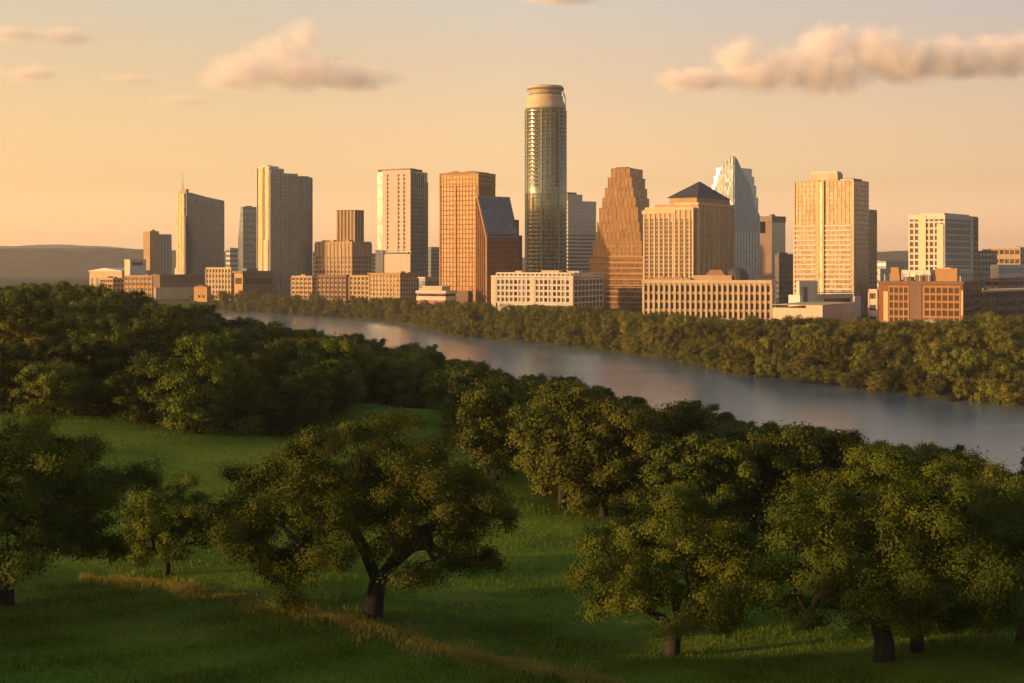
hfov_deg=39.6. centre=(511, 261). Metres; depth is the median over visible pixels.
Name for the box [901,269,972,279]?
building
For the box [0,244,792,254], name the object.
hills
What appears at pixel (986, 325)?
riverside tree
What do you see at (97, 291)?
woodland tree
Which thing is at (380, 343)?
woodland tree
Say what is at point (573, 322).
treeline
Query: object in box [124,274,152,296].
building
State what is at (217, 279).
office block
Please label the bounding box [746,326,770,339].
riverside tree
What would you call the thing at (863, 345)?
riverside tree
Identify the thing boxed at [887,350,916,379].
riverside tree
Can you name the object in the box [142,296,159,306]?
woodland tree
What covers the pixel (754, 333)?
riverside tree
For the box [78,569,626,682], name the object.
dry grass
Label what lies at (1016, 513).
oak tree
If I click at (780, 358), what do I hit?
riverside tree
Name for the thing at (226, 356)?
woodland tree
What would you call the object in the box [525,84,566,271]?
glass tower
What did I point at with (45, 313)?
woodland tree
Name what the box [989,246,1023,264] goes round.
office block
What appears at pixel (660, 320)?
riverside tree
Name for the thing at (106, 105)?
sky
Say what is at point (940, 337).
riverside tree
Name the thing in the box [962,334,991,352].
riverside tree
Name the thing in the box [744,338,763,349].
riverside tree
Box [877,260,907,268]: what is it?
building
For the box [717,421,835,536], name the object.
woodland tree
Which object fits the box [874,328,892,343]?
riverside tree
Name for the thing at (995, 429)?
river water
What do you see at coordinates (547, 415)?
woodland tree
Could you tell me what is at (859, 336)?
riverside tree
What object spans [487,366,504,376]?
woodland tree
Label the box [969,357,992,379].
riverside tree
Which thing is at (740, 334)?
riverside tree
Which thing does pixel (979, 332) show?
riverside tree
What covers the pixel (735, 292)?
hotel building
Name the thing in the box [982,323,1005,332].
riverside tree
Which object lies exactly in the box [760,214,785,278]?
office building
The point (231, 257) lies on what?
office block
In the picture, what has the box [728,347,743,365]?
riverside tree
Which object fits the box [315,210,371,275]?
apartment block
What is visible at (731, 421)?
woodland tree
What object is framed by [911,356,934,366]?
riverside tree
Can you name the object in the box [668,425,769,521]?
woodland tree
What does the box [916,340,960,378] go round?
riverside tree
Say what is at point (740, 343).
riverside tree
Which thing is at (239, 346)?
woodland tree
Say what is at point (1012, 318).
riverside tree
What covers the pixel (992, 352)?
riverside tree
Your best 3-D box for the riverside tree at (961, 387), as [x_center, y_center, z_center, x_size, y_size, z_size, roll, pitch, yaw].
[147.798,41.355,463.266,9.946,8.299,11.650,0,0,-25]
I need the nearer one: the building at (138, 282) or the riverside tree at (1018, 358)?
the riverside tree at (1018, 358)
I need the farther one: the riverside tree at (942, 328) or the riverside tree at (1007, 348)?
the riverside tree at (942, 328)
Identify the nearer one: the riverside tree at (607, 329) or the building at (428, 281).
the riverside tree at (607, 329)
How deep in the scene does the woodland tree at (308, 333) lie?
410.39 m
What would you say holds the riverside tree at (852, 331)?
on the ground at (212, 452)
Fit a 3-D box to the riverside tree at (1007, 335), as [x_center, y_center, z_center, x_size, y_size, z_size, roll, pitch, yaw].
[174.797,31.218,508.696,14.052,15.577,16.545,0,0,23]
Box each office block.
[124,259,146,274]
[143,229,171,274]
[205,267,234,300]
[226,248,237,270]
[232,268,275,298]
[313,251,314,275]
[372,253,374,272]
[428,247,438,276]
[775,253,792,306]
[978,249,996,287]
[984,277,1023,288]
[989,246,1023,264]
[990,265,1023,277]
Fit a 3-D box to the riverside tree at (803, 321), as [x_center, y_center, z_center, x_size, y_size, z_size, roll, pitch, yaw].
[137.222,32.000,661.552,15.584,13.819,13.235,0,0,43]
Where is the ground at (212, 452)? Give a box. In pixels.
[0,276,1023,682]
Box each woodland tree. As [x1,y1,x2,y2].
[0,283,35,315]
[0,297,79,363]
[0,301,18,339]
[0,314,72,382]
[0,339,48,412]
[0,343,23,406]
[5,286,52,301]
[9,301,43,316]
[10,356,90,418]
[18,282,44,291]
[22,340,93,399]
[22,359,96,415]
[31,299,77,317]
[38,282,56,292]
[47,289,96,301]
[48,280,78,296]
[51,285,76,292]
[52,309,99,332]
[53,294,79,310]
[55,291,81,299]
[55,294,98,313]
[65,322,122,379]
[67,295,131,317]
[72,338,145,404]
[74,283,91,292]
[75,312,110,330]
[77,377,137,418]
[78,316,124,336]
[82,281,119,300]
[82,285,113,304]
[87,307,127,327]
[87,315,179,405]
[95,290,136,307]
[101,312,129,331]
[101,352,185,423]
[115,288,150,303]
[122,293,156,308]
[123,302,165,325]
[129,306,178,329]
[134,302,186,322]
[134,331,255,432]
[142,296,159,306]
[147,310,214,372]
[158,303,183,315]
[161,330,233,391]
[179,302,211,323]
[190,304,225,323]
[190,321,220,338]
[190,349,254,424]
[197,358,278,435]
[198,318,235,355]
[214,317,241,328]
[218,328,248,353]
[221,324,254,342]
[231,339,270,355]
[231,352,293,413]
[233,316,258,326]
[235,350,283,408]
[236,320,250,334]
[249,320,298,339]
[249,324,290,344]
[250,336,320,413]
[253,385,321,435]
[256,320,278,326]
[275,337,319,363]
[275,366,335,427]
[282,336,367,412]
[292,328,322,341]
[307,328,328,342]
[307,373,350,418]
[318,352,365,409]
[319,332,378,395]
[337,334,365,345]
[342,332,364,339]
[353,343,375,401]
[359,352,419,406]
[360,356,374,403]
[361,340,374,350]
[366,337,387,348]
[367,353,403,406]
[380,343,410,357]
[388,347,421,362]
[395,361,440,408]
[401,340,425,350]
[403,351,441,370]
[405,377,441,408]
[411,347,427,352]
[420,367,457,409]
[423,351,447,377]
[425,358,492,409]
[426,343,443,354]
[436,374,518,435]
[437,395,465,424]
[440,359,499,405]
[448,358,464,365]
[449,372,535,479]
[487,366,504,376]
[491,375,515,381]
[492,374,532,392]
[495,384,545,421]
[499,372,510,378]
[505,410,578,495]
[509,380,595,504]
[528,371,548,381]
[528,375,588,395]
[528,380,597,411]
[532,396,670,519]
[550,376,577,382]
[582,385,608,401]
[588,385,610,400]
[591,402,641,445]
[592,384,616,396]
[597,396,635,407]
[605,422,678,503]
[607,393,648,405]
[616,397,729,478]
[634,431,767,530]
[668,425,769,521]
[675,399,702,406]
[680,402,719,419]
[708,418,745,426]
[713,415,757,429]
[714,419,760,435]
[716,411,734,421]
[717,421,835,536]
[727,422,795,518]
[743,418,777,431]
[760,420,868,521]
[806,426,835,439]
[823,429,862,437]
[826,433,863,458]
[844,484,908,548]
[850,440,888,453]
[887,441,956,461]
[906,451,930,461]
[912,441,954,453]
[916,446,1014,510]
[934,457,1023,510]
[940,444,966,456]
[979,525,1023,601]
[1007,449,1023,478]
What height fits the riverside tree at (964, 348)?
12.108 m
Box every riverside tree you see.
[460,308,480,328]
[530,309,547,323]
[601,319,620,344]
[608,316,621,334]
[617,318,639,339]
[641,322,662,345]
[652,317,665,324]
[654,325,672,346]
[662,324,689,353]
[662,327,678,345]
[663,316,683,327]
[670,317,692,331]
[681,341,706,363]
[685,320,709,341]
[690,318,719,343]
[698,346,719,367]
[708,333,725,344]
[719,342,736,364]
[721,321,747,343]
[721,359,743,372]
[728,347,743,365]
[730,337,747,350]
[731,326,749,346]
[734,348,759,369]
[743,320,760,328]
[743,326,769,344]
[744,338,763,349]
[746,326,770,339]
[748,337,780,365]
[749,317,764,322]
[751,321,760,326]
[753,357,781,376]
[758,332,781,355]
[759,319,783,328]
[763,328,783,339]
[769,328,797,352]
[773,346,795,373]
[778,313,802,326]
[781,319,801,327]
[781,328,812,352]
[787,322,814,336]
[790,354,816,376]
[794,348,810,356]
[796,328,832,363]
[797,317,814,324]
[798,352,820,369]
[802,323,821,330]
[807,338,847,368]
[809,316,838,328]
[824,326,855,347]
[824,334,852,364]
[825,355,850,374]
[834,322,855,332]
[837,325,862,338]
[838,345,861,357]
[845,368,872,388]
[847,354,866,371]
[848,331,872,357]
[849,319,859,326]
[849,339,879,360]
[853,328,876,338]
[857,367,878,385]
[858,321,879,331]
[860,348,884,370]
[863,318,883,328]
[864,376,890,391]
[866,342,885,355]
[869,370,891,384]
[870,347,897,373]
[873,327,893,339]
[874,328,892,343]
[878,364,912,392]
[879,320,892,326]
[880,332,912,349]
[883,341,914,356]
[884,320,911,331]
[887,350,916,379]
[898,361,927,389]
[899,328,920,342]
[900,324,922,334]
[907,329,934,350]
[907,341,920,355]
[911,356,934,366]
[911,363,928,380]
[913,329,946,357]
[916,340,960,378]
[917,373,948,395]
[920,319,939,326]
[922,325,948,337]
[928,362,949,387]
[931,325,946,333]
[935,335,958,345]
[938,341,961,359]
[942,324,960,332]
[942,346,990,385]
[942,362,980,391]
[943,328,978,348]
[946,325,967,335]
[948,346,980,362]
[949,319,965,327]
[952,377,980,400]
[958,314,980,329]
[958,325,986,333]
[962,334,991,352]
[969,327,996,337]
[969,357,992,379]
[971,310,996,323]
[973,348,998,358]
[973,377,1004,403]
[975,347,997,355]
[975,370,1008,397]
[980,321,994,329]
[981,327,1014,356]
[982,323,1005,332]
[983,310,1001,321]
[985,315,1004,323]
[986,357,1017,382]
[987,326,1020,340]
[987,330,1022,356]
[987,362,1023,386]
[994,324,1013,332]
[997,339,1023,359]
[998,382,1023,405]
[1000,353,1017,363]
[1003,317,1023,329]
[1005,315,1023,321]
[1010,347,1023,362]
[1012,326,1023,337]
[1012,371,1023,388]
[1014,349,1023,365]
[1016,360,1023,371]
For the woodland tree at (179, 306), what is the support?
on the ground at (212, 452)
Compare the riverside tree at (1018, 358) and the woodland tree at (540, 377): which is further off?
the riverside tree at (1018, 358)
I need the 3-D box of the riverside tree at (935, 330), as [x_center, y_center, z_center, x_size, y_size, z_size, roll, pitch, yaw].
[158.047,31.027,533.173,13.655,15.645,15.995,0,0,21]
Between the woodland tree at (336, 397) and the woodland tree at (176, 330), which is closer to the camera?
the woodland tree at (336, 397)
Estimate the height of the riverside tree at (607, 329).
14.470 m
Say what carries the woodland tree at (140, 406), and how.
on the ground at (212, 452)
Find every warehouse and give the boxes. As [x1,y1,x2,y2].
[89,268,149,287]
[152,274,204,299]
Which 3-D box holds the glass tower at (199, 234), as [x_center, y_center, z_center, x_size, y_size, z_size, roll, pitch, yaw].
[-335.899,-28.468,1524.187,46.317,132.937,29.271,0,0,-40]
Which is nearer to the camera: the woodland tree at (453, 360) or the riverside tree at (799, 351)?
the woodland tree at (453, 360)
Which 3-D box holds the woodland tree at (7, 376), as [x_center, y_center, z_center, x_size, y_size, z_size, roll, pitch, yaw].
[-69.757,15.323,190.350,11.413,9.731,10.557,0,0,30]
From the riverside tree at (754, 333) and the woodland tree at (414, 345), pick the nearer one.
the woodland tree at (414, 345)
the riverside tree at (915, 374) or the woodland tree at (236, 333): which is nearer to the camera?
the woodland tree at (236, 333)
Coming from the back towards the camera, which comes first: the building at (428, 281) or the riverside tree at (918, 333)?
the building at (428, 281)
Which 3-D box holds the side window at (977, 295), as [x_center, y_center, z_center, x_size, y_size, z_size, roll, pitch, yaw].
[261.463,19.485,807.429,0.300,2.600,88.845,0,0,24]
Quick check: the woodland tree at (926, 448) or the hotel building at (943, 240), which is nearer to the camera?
the woodland tree at (926, 448)
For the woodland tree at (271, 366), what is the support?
on the ground at (212, 452)
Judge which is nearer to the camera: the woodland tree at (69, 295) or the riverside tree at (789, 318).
the woodland tree at (69, 295)
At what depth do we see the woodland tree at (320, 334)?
458.73 m
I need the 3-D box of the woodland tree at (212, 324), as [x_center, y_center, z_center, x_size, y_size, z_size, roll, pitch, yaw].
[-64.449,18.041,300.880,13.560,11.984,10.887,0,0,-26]
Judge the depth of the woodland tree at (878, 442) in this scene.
219.46 m
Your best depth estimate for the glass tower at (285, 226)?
1412.94 m
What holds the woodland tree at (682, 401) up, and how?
on the ground at (212, 452)
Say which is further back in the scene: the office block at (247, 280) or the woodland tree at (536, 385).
the office block at (247, 280)
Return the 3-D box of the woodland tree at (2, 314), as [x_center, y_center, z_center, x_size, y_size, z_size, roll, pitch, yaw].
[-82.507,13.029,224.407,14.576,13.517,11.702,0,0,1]
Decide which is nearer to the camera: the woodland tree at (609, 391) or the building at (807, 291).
the woodland tree at (609, 391)
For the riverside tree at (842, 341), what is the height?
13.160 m
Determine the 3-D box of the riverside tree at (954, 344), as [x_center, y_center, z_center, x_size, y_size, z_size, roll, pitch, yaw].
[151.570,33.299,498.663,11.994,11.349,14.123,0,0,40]
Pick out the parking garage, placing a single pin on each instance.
(1002, 302)
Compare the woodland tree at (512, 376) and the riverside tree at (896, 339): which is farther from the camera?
the riverside tree at (896, 339)
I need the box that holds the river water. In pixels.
[213,311,1023,473]
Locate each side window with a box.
[964,286,980,292]
[964,293,980,299]
[964,299,980,307]
[964,306,980,314]
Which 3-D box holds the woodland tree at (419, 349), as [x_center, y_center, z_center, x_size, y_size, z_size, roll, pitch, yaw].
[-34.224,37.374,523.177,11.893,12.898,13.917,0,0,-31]
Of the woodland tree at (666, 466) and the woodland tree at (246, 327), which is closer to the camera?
the woodland tree at (666, 466)
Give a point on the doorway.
(805, 289)
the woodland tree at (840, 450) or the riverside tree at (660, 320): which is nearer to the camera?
the woodland tree at (840, 450)
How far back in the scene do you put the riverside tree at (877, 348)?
525.05 m
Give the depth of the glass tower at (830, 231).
1011.45 m
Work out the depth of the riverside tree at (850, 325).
574.71 m
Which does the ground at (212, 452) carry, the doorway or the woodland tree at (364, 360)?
the woodland tree at (364, 360)
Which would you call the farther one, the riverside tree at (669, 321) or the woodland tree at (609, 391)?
the riverside tree at (669, 321)
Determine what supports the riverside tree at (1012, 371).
on the ground at (212, 452)
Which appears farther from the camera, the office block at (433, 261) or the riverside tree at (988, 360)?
the office block at (433, 261)
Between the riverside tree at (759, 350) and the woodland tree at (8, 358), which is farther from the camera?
the riverside tree at (759, 350)
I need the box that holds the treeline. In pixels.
[189,290,1023,395]
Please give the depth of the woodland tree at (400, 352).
409.46 m
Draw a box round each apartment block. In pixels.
[291,274,316,303]
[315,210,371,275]
[317,275,348,303]
[349,275,368,304]
[367,271,419,305]
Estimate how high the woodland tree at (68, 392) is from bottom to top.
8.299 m
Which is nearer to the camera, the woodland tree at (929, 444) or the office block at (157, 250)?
the woodland tree at (929, 444)
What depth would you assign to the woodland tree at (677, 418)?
147.13 m
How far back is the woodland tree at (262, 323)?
520.94 m
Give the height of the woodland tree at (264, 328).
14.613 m
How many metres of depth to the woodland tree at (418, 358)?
378.47 m
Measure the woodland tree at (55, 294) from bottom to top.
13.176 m
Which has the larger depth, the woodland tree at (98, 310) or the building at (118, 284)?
the building at (118, 284)
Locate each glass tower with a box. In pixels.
[175,175,223,273]
[238,206,256,270]
[257,165,312,296]
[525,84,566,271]
[567,192,596,274]
[712,155,774,279]
[793,171,868,316]
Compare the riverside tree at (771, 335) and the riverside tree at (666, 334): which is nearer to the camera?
the riverside tree at (771, 335)
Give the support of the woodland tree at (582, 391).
on the ground at (212, 452)
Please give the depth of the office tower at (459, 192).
1158.78 m
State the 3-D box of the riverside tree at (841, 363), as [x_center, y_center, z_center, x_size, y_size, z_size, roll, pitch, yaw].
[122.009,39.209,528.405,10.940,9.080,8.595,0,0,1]
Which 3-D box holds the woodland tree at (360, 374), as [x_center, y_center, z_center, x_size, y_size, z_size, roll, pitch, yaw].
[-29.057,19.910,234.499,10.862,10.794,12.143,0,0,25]
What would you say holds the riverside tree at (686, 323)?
on the ground at (212, 452)
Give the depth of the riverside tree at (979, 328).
535.39 m
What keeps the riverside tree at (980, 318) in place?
on the ground at (212, 452)
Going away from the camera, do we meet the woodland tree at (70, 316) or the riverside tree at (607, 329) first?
the woodland tree at (70, 316)
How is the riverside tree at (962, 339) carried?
on the ground at (212, 452)
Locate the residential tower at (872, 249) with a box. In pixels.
[869,210,876,288]
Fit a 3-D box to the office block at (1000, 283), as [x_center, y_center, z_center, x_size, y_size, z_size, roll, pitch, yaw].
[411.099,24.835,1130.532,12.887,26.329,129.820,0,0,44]
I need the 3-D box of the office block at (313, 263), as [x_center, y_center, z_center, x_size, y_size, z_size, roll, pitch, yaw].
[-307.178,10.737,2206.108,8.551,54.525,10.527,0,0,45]
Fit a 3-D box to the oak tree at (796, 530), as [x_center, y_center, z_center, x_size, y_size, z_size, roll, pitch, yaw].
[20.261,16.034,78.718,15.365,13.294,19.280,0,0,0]
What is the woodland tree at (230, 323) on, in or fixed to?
on the ground at (212, 452)
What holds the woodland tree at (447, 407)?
on the ground at (212, 452)
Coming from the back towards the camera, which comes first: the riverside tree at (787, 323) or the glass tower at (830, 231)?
the glass tower at (830, 231)
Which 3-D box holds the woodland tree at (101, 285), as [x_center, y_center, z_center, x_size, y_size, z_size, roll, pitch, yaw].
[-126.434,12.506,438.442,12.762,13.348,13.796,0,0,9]
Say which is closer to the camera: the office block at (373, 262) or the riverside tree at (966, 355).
the riverside tree at (966, 355)
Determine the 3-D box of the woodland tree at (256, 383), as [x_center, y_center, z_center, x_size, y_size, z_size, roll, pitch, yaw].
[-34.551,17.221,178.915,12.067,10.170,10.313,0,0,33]
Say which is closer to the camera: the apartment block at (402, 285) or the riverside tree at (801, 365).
the riverside tree at (801, 365)
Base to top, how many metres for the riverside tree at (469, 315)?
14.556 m
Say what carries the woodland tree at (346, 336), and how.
on the ground at (212, 452)
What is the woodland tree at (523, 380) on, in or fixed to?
on the ground at (212, 452)
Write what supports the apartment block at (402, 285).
on the ground at (212, 452)
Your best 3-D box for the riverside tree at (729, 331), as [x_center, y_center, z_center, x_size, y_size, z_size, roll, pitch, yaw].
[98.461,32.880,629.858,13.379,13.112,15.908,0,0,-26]
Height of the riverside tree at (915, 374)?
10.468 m
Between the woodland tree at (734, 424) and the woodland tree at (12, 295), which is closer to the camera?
the woodland tree at (734, 424)
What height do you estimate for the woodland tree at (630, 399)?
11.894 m
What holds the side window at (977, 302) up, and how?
in the brick building at (950, 295)
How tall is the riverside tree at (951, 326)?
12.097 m
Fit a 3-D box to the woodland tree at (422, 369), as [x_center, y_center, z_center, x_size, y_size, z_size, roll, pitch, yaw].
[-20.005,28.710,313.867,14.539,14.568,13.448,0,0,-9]
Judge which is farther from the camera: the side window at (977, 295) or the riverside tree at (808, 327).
the side window at (977, 295)
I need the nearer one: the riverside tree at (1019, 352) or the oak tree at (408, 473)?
the oak tree at (408, 473)
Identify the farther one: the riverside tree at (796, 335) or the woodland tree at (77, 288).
the riverside tree at (796, 335)
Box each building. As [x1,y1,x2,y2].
[100,276,123,291]
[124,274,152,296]
[194,285,210,301]
[416,286,456,304]
[418,277,438,289]
[475,196,521,303]
[491,270,603,310]
[642,182,734,279]
[642,267,776,319]
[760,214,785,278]
[772,302,857,323]
[789,281,854,305]
[868,289,877,321]
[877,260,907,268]
[877,268,907,288]
[878,267,981,322]
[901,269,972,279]
[908,210,977,278]
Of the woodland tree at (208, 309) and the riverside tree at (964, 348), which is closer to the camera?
the woodland tree at (208, 309)
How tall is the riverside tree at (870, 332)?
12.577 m
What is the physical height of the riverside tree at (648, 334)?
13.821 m
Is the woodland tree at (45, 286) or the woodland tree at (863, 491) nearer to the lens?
the woodland tree at (863, 491)
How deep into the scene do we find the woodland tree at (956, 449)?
264.41 m
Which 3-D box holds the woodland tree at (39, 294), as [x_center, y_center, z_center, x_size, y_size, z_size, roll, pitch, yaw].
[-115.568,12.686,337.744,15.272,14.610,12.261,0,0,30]
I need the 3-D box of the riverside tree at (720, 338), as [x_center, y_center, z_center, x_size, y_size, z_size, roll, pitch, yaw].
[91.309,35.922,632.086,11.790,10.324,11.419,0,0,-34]
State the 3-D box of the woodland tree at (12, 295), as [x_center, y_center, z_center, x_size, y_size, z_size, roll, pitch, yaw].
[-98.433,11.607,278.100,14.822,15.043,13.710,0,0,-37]
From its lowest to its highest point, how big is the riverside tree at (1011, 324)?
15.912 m
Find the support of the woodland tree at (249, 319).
on the ground at (212, 452)
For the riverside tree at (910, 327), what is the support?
on the ground at (212, 452)
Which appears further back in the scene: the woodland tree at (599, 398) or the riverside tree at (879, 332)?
the riverside tree at (879, 332)
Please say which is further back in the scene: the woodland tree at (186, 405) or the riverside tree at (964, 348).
the riverside tree at (964, 348)
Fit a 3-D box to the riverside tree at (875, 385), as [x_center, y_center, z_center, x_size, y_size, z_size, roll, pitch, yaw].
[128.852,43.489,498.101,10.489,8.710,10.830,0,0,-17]
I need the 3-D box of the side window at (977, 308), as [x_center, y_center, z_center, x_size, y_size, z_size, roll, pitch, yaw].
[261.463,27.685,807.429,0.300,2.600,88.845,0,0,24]
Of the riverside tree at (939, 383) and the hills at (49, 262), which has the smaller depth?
the riverside tree at (939, 383)
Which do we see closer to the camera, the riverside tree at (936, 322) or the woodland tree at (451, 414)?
the woodland tree at (451, 414)
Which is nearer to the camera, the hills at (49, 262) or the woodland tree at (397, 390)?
the woodland tree at (397, 390)
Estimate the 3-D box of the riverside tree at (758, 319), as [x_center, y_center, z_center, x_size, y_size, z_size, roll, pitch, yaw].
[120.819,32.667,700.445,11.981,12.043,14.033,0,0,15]
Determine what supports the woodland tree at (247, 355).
on the ground at (212, 452)
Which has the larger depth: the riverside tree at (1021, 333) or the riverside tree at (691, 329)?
the riverside tree at (691, 329)
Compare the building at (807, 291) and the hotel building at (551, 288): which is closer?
the building at (807, 291)
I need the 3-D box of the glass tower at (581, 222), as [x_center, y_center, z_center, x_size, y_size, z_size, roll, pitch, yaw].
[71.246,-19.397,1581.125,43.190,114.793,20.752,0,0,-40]
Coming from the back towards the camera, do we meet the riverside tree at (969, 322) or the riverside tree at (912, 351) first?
the riverside tree at (969, 322)
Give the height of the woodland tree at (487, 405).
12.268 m
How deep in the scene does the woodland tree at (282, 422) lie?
187.26 m
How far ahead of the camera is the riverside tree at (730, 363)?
579.27 m
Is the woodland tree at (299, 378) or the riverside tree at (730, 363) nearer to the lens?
the woodland tree at (299, 378)
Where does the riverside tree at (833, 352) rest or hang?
on the ground at (212, 452)
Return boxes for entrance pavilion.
[924,318,947,322]
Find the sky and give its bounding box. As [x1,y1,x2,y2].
[0,0,1023,256]
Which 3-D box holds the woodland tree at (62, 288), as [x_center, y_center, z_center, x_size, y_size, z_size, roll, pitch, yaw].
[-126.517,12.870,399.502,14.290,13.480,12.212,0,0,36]
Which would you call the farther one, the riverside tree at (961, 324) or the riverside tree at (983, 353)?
the riverside tree at (961, 324)
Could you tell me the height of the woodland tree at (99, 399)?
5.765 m
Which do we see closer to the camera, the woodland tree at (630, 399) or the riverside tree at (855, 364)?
the woodland tree at (630, 399)
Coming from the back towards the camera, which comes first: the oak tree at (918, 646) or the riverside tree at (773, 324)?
the riverside tree at (773, 324)
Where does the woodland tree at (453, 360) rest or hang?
on the ground at (212, 452)
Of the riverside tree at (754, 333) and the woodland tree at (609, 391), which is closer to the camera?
the woodland tree at (609, 391)
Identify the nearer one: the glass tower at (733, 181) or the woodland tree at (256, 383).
the woodland tree at (256, 383)
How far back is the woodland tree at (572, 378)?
401.28 m
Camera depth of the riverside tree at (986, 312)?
721.77 m
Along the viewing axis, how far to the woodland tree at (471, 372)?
201.44 m
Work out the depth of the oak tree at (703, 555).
79.41 m
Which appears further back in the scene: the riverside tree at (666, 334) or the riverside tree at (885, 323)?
the riverside tree at (666, 334)
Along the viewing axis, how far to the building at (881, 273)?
1182.81 m
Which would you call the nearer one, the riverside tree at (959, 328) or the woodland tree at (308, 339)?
the woodland tree at (308, 339)
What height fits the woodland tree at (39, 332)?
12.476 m
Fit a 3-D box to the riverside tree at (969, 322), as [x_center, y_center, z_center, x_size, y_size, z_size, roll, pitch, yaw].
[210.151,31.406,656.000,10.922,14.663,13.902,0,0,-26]
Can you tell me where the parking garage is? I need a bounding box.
[982,288,1023,316]
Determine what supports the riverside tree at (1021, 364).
on the ground at (212, 452)
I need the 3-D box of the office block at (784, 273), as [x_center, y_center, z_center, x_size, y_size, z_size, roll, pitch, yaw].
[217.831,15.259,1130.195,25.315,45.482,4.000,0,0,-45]
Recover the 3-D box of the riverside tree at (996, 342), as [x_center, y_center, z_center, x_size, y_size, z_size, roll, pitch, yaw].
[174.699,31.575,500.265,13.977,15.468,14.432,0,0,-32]
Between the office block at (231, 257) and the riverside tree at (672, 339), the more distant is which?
the office block at (231, 257)
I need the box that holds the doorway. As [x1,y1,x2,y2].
[803,287,807,301]
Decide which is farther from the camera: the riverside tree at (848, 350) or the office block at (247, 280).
the office block at (247, 280)
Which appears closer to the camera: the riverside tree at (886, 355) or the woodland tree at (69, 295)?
the woodland tree at (69, 295)
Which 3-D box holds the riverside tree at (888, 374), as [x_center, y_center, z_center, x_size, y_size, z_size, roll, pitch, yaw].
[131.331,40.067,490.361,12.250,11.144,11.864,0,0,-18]
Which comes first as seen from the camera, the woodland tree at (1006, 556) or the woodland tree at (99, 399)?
the woodland tree at (1006, 556)
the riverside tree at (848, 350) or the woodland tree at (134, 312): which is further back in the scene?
the riverside tree at (848, 350)
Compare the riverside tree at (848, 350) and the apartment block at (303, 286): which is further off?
the apartment block at (303, 286)
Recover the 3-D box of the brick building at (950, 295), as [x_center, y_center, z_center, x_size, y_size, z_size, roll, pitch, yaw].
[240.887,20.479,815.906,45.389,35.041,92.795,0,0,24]
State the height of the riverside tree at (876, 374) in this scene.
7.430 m
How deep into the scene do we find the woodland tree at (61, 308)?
289.96 m
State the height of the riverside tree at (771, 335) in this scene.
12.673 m
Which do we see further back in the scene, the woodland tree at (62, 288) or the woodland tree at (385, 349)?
the woodland tree at (385, 349)
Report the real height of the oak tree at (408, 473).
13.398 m
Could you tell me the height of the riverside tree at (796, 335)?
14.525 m
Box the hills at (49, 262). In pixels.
[0,248,907,275]
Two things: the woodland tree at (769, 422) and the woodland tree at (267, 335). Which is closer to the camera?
the woodland tree at (769, 422)
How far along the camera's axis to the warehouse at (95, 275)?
1747.17 m
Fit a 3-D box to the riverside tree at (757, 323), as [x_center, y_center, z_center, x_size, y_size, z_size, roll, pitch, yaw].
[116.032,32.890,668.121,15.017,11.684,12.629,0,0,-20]
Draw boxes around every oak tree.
[0,408,175,605]
[116,470,228,575]
[185,401,524,619]
[557,479,799,655]
[742,434,1023,662]
[798,460,1023,652]
[930,474,1023,644]
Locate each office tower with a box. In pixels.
[375,168,427,276]
[439,171,495,303]
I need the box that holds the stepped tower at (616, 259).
[589,167,648,308]
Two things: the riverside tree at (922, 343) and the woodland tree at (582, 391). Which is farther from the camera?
the riverside tree at (922, 343)
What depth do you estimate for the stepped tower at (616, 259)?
1150.55 m
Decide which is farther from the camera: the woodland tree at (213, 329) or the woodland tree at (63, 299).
the woodland tree at (63, 299)
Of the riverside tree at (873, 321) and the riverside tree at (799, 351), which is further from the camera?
the riverside tree at (873, 321)
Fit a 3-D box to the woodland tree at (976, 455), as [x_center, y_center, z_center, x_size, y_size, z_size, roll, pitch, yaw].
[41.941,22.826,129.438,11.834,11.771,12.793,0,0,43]
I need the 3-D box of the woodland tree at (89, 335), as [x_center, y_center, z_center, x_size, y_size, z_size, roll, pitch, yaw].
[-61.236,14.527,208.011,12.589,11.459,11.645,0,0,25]
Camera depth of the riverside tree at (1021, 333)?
522.88 m
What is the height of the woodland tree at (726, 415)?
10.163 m
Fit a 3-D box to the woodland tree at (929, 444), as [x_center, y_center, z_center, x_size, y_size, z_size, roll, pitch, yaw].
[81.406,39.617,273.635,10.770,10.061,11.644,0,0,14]
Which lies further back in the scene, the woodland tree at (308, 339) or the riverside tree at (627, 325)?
the riverside tree at (627, 325)
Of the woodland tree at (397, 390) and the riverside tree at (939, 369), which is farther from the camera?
the riverside tree at (939, 369)
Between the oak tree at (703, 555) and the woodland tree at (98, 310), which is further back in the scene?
the woodland tree at (98, 310)
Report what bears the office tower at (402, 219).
on the ground at (212, 452)
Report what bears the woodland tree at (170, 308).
on the ground at (212, 452)
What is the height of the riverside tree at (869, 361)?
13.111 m
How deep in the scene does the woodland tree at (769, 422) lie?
286.49 m
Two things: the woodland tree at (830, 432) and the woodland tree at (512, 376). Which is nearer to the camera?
the woodland tree at (830, 432)
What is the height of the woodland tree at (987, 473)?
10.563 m
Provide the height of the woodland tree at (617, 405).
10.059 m
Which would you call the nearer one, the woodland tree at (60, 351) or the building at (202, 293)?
the woodland tree at (60, 351)
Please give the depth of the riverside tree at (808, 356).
541.94 m
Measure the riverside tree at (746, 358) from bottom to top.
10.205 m
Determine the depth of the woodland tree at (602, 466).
131.93 m
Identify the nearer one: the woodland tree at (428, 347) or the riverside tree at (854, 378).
the riverside tree at (854, 378)
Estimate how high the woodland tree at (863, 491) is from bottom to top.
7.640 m
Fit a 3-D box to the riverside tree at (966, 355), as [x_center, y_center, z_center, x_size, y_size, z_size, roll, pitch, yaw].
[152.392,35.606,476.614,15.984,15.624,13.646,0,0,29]
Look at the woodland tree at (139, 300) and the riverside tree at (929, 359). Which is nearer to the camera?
the woodland tree at (139, 300)

